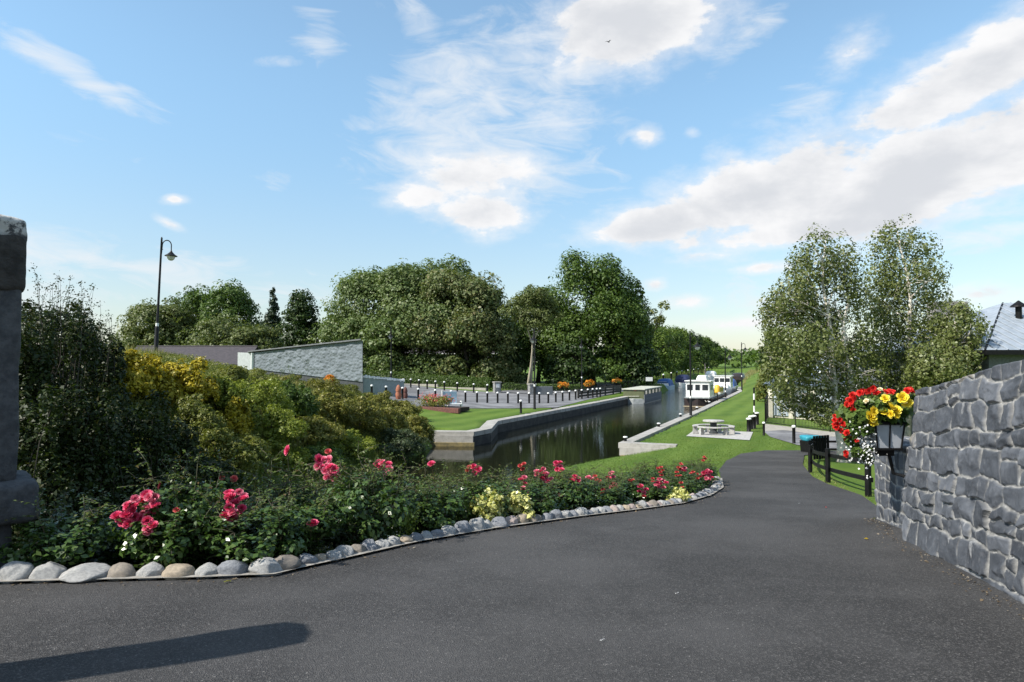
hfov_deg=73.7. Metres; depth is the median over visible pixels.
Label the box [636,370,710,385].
bank grass
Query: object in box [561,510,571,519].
edging cobble
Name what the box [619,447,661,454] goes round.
basin end wall
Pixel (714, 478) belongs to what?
rose bush
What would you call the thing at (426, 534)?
edging cobble
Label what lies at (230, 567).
edging cobble
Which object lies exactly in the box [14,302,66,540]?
shrub
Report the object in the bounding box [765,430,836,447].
driveway road
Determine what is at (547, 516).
edging cobble
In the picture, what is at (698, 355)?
bankside tree
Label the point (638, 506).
edging cobble
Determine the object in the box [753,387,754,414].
striped post
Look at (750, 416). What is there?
bollard
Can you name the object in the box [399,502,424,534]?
herb plant
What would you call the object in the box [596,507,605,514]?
edging cobble
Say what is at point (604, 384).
railing
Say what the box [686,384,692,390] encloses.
window
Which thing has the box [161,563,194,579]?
edging cobble
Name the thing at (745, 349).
street lamp
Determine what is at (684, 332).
bankside tree
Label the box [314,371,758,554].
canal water
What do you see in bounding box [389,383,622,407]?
courtyard road
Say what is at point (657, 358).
bankside tree
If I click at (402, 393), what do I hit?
bollard
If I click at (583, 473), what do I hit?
rose bush
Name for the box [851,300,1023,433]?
hip roofed building
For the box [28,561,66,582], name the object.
edging cobble
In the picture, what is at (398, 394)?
urn
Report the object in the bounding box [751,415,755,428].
bollard
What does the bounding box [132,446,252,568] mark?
rose bush
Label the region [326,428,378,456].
shrub
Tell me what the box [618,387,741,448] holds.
quay coping path
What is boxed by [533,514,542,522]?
edging cobble
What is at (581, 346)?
street lamp
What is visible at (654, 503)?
edging cobble
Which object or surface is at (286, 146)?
sky
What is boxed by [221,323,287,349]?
leafy shrub
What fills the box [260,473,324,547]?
rose bush
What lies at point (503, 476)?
rose bush
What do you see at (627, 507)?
edging cobble
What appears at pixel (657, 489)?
rose bush
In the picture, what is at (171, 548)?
rose bush
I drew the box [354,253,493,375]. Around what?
chestnut tree
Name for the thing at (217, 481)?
rose bush
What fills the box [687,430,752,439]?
picnic paving
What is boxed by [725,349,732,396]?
street lamp
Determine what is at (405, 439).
shrub
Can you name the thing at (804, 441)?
covered bin
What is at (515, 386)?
clipped hedge
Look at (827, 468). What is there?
timber fence
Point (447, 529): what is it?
edging cobble
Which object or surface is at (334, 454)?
shrub
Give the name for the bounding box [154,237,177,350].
street lamp
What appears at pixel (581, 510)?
edging cobble
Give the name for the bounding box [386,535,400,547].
edging cobble
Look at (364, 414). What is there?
shrub
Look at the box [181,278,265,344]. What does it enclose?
broadleaf tree
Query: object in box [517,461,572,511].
rose bush
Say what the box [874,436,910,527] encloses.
stone wall
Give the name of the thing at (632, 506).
edging cobble
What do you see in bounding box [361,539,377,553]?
edging cobble
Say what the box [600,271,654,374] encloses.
broadleaf tree
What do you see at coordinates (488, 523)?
edging cobble
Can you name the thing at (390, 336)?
street lamp
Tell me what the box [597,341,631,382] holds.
bankside tree
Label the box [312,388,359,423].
shrub
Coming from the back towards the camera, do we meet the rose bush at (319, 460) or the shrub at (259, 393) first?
the shrub at (259, 393)
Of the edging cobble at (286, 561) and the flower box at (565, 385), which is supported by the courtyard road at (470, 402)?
the flower box at (565, 385)
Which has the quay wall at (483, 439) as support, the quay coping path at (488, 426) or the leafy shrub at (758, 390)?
the quay coping path at (488, 426)
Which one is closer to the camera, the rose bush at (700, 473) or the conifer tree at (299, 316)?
the rose bush at (700, 473)
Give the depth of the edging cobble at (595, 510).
9.39 m
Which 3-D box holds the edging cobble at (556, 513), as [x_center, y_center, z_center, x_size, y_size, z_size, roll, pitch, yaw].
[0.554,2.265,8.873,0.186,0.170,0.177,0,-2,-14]
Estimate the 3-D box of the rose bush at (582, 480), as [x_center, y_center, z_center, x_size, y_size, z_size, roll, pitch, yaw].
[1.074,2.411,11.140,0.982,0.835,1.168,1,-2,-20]
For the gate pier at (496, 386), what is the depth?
83.53 m
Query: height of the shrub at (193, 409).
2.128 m
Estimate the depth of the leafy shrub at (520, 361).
106.85 m
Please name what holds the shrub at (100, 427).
on the ground at (738, 408)
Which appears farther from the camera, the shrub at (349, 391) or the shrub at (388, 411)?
the shrub at (349, 391)
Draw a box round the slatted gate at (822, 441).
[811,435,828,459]
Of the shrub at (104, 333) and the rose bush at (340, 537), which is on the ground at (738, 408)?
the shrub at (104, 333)
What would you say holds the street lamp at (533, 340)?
on the ground at (738, 408)
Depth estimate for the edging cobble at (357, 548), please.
6.51 m
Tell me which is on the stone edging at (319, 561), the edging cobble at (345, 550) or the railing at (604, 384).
the edging cobble at (345, 550)
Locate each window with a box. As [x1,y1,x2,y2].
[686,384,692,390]
[695,384,699,390]
[702,384,708,390]
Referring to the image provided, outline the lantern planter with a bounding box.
[832,385,914,478]
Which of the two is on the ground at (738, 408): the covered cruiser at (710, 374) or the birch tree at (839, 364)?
the birch tree at (839, 364)
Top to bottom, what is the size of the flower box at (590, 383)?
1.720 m
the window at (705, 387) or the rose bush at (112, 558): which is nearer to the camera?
the rose bush at (112, 558)
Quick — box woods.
[529,341,846,367]
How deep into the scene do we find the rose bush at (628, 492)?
11.53 m
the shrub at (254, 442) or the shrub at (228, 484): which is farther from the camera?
the shrub at (254, 442)
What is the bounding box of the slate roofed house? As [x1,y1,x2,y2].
[134,346,259,366]
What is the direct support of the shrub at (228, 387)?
on the ground at (738, 408)
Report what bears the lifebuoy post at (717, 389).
on the quay coping path at (634, 441)
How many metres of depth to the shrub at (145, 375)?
20.68 m
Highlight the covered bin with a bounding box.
[799,435,819,451]
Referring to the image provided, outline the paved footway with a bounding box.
[765,424,835,436]
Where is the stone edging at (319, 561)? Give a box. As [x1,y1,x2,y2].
[0,478,723,581]
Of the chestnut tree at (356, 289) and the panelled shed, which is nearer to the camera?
the panelled shed
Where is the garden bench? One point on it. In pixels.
(454, 394)
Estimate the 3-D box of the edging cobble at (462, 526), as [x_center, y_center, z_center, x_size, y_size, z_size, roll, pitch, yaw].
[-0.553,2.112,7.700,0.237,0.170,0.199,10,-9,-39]
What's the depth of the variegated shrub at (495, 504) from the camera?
8.25 m
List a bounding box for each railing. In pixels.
[553,380,638,392]
[764,394,834,431]
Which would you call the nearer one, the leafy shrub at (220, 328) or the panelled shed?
the panelled shed
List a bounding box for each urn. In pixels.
[395,385,401,398]
[404,387,407,398]
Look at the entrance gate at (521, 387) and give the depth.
82.50 m
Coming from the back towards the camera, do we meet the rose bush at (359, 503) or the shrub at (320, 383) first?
the shrub at (320, 383)
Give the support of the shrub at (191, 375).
on the ground at (738, 408)
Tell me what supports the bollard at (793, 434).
on the ground at (738, 408)
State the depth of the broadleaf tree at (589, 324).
107.99 m
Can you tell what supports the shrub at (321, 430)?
on the ground at (738, 408)
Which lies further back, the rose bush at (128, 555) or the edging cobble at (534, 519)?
the edging cobble at (534, 519)
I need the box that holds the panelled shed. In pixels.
[763,373,845,419]
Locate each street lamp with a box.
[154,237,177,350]
[387,327,392,377]
[530,328,535,408]
[579,338,582,388]
[689,333,701,414]
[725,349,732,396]
[741,342,746,389]
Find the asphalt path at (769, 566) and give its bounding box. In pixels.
[0,450,1023,681]
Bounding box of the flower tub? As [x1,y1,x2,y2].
[323,374,334,384]
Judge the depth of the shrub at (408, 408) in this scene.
45.39 m
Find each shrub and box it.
[11,383,101,568]
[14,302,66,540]
[19,263,107,486]
[21,298,81,380]
[52,320,122,383]
[55,382,141,561]
[59,301,132,460]
[95,388,188,509]
[115,349,187,406]
[136,417,216,486]
[149,356,220,409]
[163,392,228,449]
[175,313,271,347]
[186,421,259,486]
[197,456,262,502]
[201,374,250,415]
[204,364,255,386]
[215,395,254,436]
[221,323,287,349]
[226,432,271,467]
[233,377,301,415]
[248,404,310,451]
[249,368,280,376]
[249,372,296,397]
[263,441,311,470]
[273,359,320,417]
[276,374,314,389]
[285,414,348,444]
[292,445,347,466]
[306,376,345,394]
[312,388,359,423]
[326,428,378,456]
[337,384,375,401]
[339,395,388,432]
[363,390,403,409]
[364,427,430,463]
[370,404,409,435]
[389,400,423,416]
[398,413,434,443]
[468,486,513,520]
[494,338,527,381]
[506,490,535,518]
[544,341,600,386]
[611,343,661,386]
[666,487,690,501]
[754,367,775,400]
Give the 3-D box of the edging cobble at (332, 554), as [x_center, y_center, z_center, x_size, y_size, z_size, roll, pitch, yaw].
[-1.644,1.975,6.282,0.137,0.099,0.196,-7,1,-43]
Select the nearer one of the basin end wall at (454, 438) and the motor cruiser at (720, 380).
the basin end wall at (454, 438)
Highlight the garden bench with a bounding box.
[441,390,462,406]
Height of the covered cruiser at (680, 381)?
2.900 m
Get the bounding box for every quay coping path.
[432,396,627,436]
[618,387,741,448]
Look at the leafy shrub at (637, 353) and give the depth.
106.14 m
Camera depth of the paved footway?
42.13 m
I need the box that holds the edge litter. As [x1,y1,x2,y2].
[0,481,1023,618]
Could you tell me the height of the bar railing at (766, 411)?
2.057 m
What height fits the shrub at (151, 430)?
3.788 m
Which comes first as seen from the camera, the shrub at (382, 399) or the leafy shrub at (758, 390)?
the shrub at (382, 399)
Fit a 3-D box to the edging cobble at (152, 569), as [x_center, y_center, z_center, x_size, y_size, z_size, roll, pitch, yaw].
[-2.967,1.891,5.607,0.197,0.142,0.195,-1,-2,37]
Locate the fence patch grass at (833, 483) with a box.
[803,457,876,504]
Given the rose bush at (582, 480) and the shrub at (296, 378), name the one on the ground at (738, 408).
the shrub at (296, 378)
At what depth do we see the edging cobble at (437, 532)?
7.36 m
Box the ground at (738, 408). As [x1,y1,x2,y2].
[0,362,876,583]
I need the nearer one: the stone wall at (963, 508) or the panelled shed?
the stone wall at (963, 508)
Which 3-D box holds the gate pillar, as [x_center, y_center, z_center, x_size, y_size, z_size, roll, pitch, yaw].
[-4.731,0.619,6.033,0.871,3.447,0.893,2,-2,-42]
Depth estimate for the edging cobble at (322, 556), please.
6.16 m
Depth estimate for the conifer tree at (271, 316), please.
121.61 m
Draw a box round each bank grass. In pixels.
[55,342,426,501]
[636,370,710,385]
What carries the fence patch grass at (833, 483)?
on the ground at (738, 408)
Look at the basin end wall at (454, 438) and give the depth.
41.15 m
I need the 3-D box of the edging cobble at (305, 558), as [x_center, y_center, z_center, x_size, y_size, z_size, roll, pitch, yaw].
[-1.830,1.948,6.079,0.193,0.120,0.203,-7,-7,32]
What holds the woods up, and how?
on the ground at (738, 408)
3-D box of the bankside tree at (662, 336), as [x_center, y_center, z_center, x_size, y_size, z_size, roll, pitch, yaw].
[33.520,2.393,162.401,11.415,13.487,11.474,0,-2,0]
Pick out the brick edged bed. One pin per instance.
(433, 403)
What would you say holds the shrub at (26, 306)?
on the ground at (738, 408)
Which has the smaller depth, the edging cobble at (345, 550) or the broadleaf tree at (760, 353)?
the edging cobble at (345, 550)
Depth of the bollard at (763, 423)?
39.29 m
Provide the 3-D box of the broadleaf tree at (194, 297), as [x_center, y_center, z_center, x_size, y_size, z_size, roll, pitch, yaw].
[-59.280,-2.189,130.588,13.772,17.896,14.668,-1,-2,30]
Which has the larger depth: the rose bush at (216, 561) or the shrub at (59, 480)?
the shrub at (59, 480)
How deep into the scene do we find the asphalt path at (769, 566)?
4.67 m
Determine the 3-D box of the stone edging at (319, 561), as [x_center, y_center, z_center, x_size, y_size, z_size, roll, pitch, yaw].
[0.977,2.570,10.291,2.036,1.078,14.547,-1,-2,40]
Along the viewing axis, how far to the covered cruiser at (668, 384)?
122.88 m
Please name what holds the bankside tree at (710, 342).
on the ground at (738, 408)
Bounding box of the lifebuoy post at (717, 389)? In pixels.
[714,385,719,400]
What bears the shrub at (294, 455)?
on the ground at (738, 408)
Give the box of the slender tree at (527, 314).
[497,283,564,383]
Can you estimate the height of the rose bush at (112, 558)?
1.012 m
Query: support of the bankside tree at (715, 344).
on the ground at (738, 408)
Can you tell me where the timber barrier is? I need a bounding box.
[577,385,620,397]
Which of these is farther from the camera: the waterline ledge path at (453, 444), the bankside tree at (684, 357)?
the bankside tree at (684, 357)
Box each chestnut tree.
[302,265,440,369]
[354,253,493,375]
[406,265,526,384]
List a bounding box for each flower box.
[557,382,568,390]
[583,379,594,390]
[612,378,622,390]
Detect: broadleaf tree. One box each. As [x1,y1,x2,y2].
[106,296,199,348]
[164,283,221,328]
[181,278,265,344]
[500,284,575,382]
[536,246,656,384]
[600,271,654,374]
[758,329,794,373]
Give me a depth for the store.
62.97 m
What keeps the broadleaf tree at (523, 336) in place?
on the ground at (738, 408)
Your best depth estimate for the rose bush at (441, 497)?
7.89 m
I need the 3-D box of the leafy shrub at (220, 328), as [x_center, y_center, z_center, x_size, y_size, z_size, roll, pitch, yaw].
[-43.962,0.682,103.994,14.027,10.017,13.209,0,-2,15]
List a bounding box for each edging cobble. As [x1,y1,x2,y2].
[0,561,33,583]
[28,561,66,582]
[58,562,110,582]
[105,562,135,580]
[135,562,164,580]
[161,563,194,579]
[194,562,217,578]
[216,560,248,577]
[247,557,282,576]
[274,554,300,572]
[298,553,317,566]
[314,553,326,559]
[326,550,341,561]
[335,545,353,559]
[352,544,365,555]
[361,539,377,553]
[375,539,389,550]
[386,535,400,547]
[399,535,412,544]
[410,532,422,542]
[421,531,432,540]
[430,529,443,538]
[441,525,456,536]
[454,520,472,535]
[469,517,485,532]
[484,519,493,530]
[491,517,509,528]
[505,515,517,526]
[516,514,528,525]
[528,516,537,523]
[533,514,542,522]
[542,513,552,522]
[549,509,562,520]
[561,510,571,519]
[570,510,578,518]
[575,507,587,517]
[590,508,599,515]
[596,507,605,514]
[603,506,612,513]
[610,505,619,512]
[622,505,630,511]
[627,504,635,510]
[635,504,642,509]
[636,500,646,509]
[648,500,658,507]
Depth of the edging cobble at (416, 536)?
7.16 m
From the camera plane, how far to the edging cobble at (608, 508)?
9.60 m
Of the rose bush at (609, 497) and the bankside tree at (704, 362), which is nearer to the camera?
the rose bush at (609, 497)
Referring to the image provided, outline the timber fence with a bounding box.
[808,440,872,496]
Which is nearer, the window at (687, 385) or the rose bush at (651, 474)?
the rose bush at (651, 474)
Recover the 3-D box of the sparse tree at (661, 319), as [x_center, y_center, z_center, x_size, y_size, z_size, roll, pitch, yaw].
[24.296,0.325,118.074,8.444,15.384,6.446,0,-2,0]
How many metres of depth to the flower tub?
51.85 m
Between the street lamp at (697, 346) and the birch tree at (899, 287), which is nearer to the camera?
the birch tree at (899, 287)
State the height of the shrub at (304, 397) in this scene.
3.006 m
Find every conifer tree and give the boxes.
[260,287,283,347]
[273,288,320,347]
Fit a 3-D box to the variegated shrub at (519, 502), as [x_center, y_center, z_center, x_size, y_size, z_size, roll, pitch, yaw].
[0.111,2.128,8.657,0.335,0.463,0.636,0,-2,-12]
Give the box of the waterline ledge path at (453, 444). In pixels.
[431,442,474,446]
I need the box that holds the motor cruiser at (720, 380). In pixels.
[714,375,735,394]
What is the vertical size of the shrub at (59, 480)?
4.573 m
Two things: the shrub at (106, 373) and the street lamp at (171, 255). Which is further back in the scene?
the street lamp at (171, 255)
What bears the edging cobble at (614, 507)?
on the stone edging at (319, 561)
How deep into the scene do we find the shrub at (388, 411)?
36.03 m
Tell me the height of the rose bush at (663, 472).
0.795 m
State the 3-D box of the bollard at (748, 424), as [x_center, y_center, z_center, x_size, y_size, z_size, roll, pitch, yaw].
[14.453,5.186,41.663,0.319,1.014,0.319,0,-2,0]
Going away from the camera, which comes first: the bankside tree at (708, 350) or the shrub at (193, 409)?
the shrub at (193, 409)
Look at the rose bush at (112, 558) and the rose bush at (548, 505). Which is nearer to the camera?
the rose bush at (112, 558)
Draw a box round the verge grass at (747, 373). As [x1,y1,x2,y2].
[743,369,758,383]
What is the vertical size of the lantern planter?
1.075 m
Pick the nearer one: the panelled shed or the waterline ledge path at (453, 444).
the waterline ledge path at (453, 444)
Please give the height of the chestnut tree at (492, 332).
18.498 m
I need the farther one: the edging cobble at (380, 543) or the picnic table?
the picnic table
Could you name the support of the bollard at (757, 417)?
on the ground at (738, 408)
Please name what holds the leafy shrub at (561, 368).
on the ground at (738, 408)
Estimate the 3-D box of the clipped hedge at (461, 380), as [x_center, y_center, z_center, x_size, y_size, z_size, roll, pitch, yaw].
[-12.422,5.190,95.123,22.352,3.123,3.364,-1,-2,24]
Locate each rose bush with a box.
[0,487,142,569]
[57,481,158,570]
[105,505,159,568]
[107,465,238,568]
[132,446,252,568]
[181,473,251,562]
[185,475,265,565]
[189,487,320,575]
[219,475,270,559]
[224,459,320,556]
[225,444,343,543]
[251,477,350,556]
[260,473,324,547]
[297,448,392,552]
[321,439,418,544]
[334,478,399,535]
[382,451,448,536]
[386,465,474,535]
[430,474,489,520]
[432,476,484,524]
[449,460,521,522]
[470,462,539,515]
[486,467,528,517]
[497,462,567,515]
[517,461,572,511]
[533,460,607,510]
[541,463,604,508]
[550,463,603,507]
[580,468,648,507]
[593,467,639,502]
[603,466,650,499]
[621,459,670,495]
[630,462,687,500]
[636,456,673,485]
[656,467,703,493]
[666,456,713,491]
[668,459,697,471]
[680,465,713,487]
[683,456,718,484]
[688,458,710,466]
[690,462,720,481]
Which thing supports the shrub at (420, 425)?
on the ground at (738, 408)
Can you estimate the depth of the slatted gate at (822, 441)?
26.35 m
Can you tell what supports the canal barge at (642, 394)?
on the canal water
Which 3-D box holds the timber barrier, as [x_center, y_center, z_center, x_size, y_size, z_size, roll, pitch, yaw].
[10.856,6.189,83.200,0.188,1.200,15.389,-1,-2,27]
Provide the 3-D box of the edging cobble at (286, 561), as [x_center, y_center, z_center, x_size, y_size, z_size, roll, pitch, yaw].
[-1.950,1.918,5.885,0.264,0.153,0.306,-5,-10,27]
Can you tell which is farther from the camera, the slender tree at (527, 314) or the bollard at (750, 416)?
the slender tree at (527, 314)
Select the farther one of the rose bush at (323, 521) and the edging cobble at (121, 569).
the rose bush at (323, 521)
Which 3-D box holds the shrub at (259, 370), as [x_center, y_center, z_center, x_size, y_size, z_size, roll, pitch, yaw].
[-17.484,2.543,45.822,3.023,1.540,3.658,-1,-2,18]
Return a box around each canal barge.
[622,386,661,403]
[683,375,726,407]
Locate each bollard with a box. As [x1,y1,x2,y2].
[401,387,403,398]
[746,418,750,431]
[748,415,752,428]
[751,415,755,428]
[755,412,758,424]
[762,422,764,435]
[792,425,795,443]
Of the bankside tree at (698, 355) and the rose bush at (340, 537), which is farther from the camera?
the bankside tree at (698, 355)
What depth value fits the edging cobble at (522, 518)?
8.35 m
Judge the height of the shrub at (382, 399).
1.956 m
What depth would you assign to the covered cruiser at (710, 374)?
201.65 m
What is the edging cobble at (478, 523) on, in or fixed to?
on the stone edging at (319, 561)
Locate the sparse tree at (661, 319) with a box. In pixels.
[643,300,680,384]
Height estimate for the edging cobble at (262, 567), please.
0.165 m
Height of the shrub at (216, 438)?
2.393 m
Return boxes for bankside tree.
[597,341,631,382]
[643,334,663,376]
[651,324,676,373]
[653,324,680,375]
[659,331,693,374]
[665,325,696,373]
[680,332,705,372]
[687,329,708,370]
[699,336,713,369]
[702,335,717,369]
[709,340,722,368]
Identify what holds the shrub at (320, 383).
on the ground at (738, 408)
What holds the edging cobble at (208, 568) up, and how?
on the stone edging at (319, 561)
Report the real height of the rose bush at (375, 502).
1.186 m
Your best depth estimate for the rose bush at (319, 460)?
7.42 m
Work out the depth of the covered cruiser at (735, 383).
120.95 m
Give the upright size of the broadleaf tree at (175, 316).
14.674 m
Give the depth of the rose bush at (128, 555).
7.19 m
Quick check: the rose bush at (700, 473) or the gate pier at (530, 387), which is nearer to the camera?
the rose bush at (700, 473)
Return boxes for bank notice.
[646,377,652,385]
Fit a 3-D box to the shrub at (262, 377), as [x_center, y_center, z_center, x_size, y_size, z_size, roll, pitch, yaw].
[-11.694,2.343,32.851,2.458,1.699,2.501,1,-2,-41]
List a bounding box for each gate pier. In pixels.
[492,381,501,392]
[527,383,536,394]
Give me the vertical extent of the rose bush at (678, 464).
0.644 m
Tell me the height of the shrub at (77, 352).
5.728 m
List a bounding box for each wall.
[430,435,472,442]
[473,399,627,445]
[536,386,552,394]
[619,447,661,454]
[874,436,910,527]
[901,359,1023,603]
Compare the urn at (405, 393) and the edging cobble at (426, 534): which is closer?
the edging cobble at (426, 534)
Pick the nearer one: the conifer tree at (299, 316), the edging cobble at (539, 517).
the edging cobble at (539, 517)
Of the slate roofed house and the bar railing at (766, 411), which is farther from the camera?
the slate roofed house
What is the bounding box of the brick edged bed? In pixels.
[417,392,468,412]
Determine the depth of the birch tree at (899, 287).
27.55 m
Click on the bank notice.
(649, 378)
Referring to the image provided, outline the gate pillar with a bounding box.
[0,214,39,567]
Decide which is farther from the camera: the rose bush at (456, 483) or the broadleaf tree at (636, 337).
the broadleaf tree at (636, 337)
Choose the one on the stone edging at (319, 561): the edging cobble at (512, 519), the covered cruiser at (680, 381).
the edging cobble at (512, 519)
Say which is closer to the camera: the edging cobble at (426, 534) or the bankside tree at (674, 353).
the edging cobble at (426, 534)
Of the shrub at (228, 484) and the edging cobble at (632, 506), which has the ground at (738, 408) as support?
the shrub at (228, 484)
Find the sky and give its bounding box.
[0,0,1023,361]
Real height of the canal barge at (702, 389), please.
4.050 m
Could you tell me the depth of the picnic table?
40.18 m
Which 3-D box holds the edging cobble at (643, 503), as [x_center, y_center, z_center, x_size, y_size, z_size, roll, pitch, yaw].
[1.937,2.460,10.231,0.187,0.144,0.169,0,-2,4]
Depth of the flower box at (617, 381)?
95.74 m
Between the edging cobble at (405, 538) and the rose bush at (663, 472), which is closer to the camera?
the edging cobble at (405, 538)
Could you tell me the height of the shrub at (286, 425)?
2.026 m
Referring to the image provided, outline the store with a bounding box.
[363,375,404,395]
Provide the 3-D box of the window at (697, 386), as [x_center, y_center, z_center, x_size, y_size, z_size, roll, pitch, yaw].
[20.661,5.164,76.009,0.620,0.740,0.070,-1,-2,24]
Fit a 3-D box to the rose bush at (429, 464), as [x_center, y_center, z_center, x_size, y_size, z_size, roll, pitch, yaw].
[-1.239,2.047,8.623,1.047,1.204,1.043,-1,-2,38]
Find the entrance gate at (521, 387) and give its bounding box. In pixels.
[502,382,527,393]
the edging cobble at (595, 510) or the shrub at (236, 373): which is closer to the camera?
the edging cobble at (595, 510)
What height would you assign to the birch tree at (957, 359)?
6.177 m
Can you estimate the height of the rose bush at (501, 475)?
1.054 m
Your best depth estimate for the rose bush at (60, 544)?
5.86 m
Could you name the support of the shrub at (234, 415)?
on the ground at (738, 408)
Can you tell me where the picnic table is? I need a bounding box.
[692,419,734,434]
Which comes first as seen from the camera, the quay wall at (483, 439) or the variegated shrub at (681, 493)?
the variegated shrub at (681, 493)
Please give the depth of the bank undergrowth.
29.88 m
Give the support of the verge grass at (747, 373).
on the ground at (738, 408)
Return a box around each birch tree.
[752,222,893,462]
[844,213,953,436]
[897,298,992,395]
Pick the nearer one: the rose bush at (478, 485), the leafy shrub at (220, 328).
the rose bush at (478, 485)
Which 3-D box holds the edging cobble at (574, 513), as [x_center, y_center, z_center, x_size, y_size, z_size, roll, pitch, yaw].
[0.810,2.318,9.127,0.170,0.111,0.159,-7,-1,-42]
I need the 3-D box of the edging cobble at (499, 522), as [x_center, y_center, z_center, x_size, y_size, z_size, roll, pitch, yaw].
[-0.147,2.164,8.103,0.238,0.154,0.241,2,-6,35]
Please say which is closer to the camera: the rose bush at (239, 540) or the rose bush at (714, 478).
the rose bush at (239, 540)
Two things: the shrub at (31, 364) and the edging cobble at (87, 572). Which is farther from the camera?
the shrub at (31, 364)
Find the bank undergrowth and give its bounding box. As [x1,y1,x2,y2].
[57,347,424,494]
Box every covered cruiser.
[657,378,674,389]
[674,374,689,387]
[706,371,716,378]
[732,373,744,383]
[733,379,737,389]
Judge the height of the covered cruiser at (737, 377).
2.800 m
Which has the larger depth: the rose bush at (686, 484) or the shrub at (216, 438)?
the shrub at (216, 438)
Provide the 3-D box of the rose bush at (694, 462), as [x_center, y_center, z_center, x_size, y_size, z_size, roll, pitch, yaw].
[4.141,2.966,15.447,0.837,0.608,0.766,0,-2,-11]
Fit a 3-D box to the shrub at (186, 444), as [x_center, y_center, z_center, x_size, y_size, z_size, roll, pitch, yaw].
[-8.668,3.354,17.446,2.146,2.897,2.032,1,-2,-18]
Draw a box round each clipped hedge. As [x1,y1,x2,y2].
[363,368,492,389]
[502,382,586,390]
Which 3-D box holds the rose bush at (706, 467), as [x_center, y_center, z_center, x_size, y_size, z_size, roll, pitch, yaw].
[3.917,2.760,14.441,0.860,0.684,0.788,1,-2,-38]

